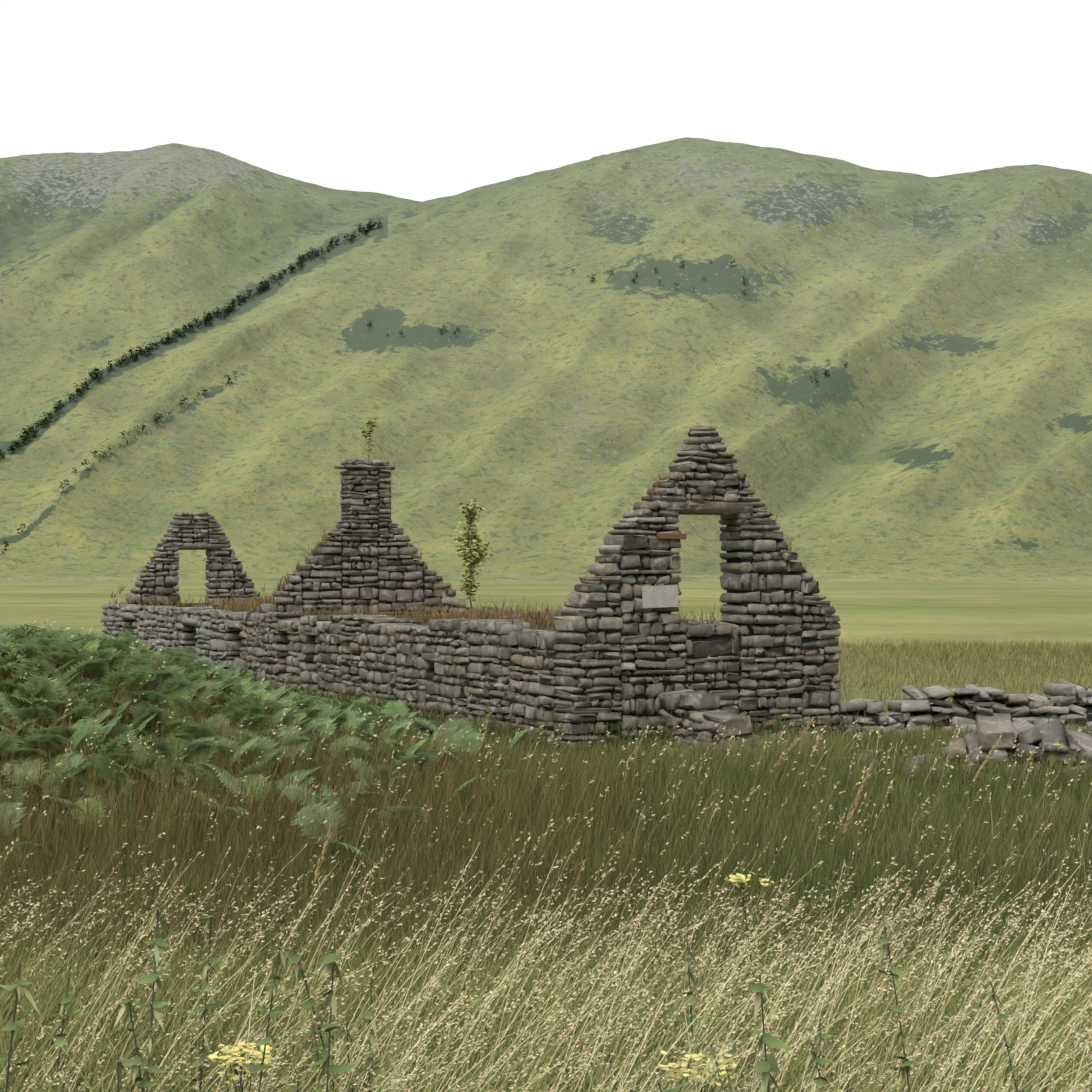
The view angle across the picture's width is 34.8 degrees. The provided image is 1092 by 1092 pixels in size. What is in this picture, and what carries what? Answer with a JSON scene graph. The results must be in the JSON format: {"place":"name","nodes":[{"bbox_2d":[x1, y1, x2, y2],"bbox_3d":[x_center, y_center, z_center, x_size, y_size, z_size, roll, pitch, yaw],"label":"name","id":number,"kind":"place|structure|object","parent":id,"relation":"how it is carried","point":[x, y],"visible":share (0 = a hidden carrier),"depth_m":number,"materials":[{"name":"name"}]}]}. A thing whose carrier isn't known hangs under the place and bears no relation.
{"place":"outdoors","nodes":[
{"label":"outdoors","id":0,"kind":"place"},
{"bbox_2d":[0,137,1091,1091],"bbox_3d":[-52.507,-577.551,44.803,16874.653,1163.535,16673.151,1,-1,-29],"label":"ground","id":1,"kind":"structure","parent":0,"point":[918,464],"depth_m":1775.39,"materials":[{"name":"green plant"}]},
{"bbox_2d":[0,624,527,876],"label":"bracken","id":2,"kind":"object","parent":1,"relation":"on","point":[251,707],"visible":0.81,"depth_m":27.76,"materials":[{"name":"green plant"}]},
{"bbox_2d":[233,608,555,630],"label":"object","id":3,"kind":"object","parent":1,"relation":"on","point":[530,624],"depth_m":44.82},
{"bbox_2d":[361,418,492,616],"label":"sapling","id":4,"kind":"object","parent":3,"relation":"on","point":[471,560],"visible":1,"depth_m":45.22,"materials":[{"name":"green plant"}]},
{"bbox_2d":[0,218,846,554],"bbox_3d":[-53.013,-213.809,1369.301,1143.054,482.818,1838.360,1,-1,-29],"label":"shrubs","id":5,"kind":"object","parent":1,"relation":"on","point":[148,348],"visible":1,"depth_m":1839.14,"materials":[{"name":"green plant"}]},
{"bbox_2d":[0,704,1062,1091],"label":"wildflowers","id":6,"kind":"object","parent":1,"relation":"on","point":[768,1064],"visible":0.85,"depth_m":3.93,"materials":[{"name":"green plant"}]},
{"bbox_2d":[0,618,1091,1029],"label":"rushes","id":7,"kind":"object","parent":1,"relation":"on","point":[536,772],"visible":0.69,"depth_m":20.43,"materials":[{"name":"green plant"}]},
{"bbox_2d":[0,719,1091,1091],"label":"bank grass","id":8,"kind":"structure","parent":1,"relation":"on","point":[1056,1067],"depth_m":7.19,"materials":[{"name":"beige plant"}]},
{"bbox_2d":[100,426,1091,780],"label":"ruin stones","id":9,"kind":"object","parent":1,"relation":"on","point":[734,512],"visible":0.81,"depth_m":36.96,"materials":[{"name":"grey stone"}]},
{"bbox_2d":[642,585,678,607],"bbox_3d":[2.303,1.023,35.136,0.860,0.440,0.036,-1,0,-30],"label":"patch of old limewash","id":10,"kind":"object","parent":9,"relation":"attached to","point":[659,596],"visible":1,"depth_m":35.11,"materials":[{"name":"paint"}]},
{"bbox_2d":[656,533,685,538],"bbox_3d":[2.543,-0.194,35.344,0.660,0.110,0.120,1,-1,-29],"label":"timber stub","id":11,"kind":"object","parent":9,"relation":"on","point":[670,536],"visible":0.96,"depth_m":35.27,"materials":[{"name":"brown wood"}]},
{"bbox_2d":[104,443,1091,774],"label":"ruin wall","id":12,"kind":"structure","parent":1,"relation":"on","point":[740,671],"depth_m":36.93,"materials":[{"name":"grey stone"}]},
{"bbox_2d":[108,469,1091,743],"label":"grass","id":13,"kind":"structure","parent":1,"relation":"on","point":[962,647],"depth_m":58.46,"materials":[{"name":"brown plant"}]},
{"bbox_2d":[0,0,1091,201],"label":"sky","id":14,"kind":"structure","parent":0,"point":[416,100],"materials":[{"name":"white"}]}
]}

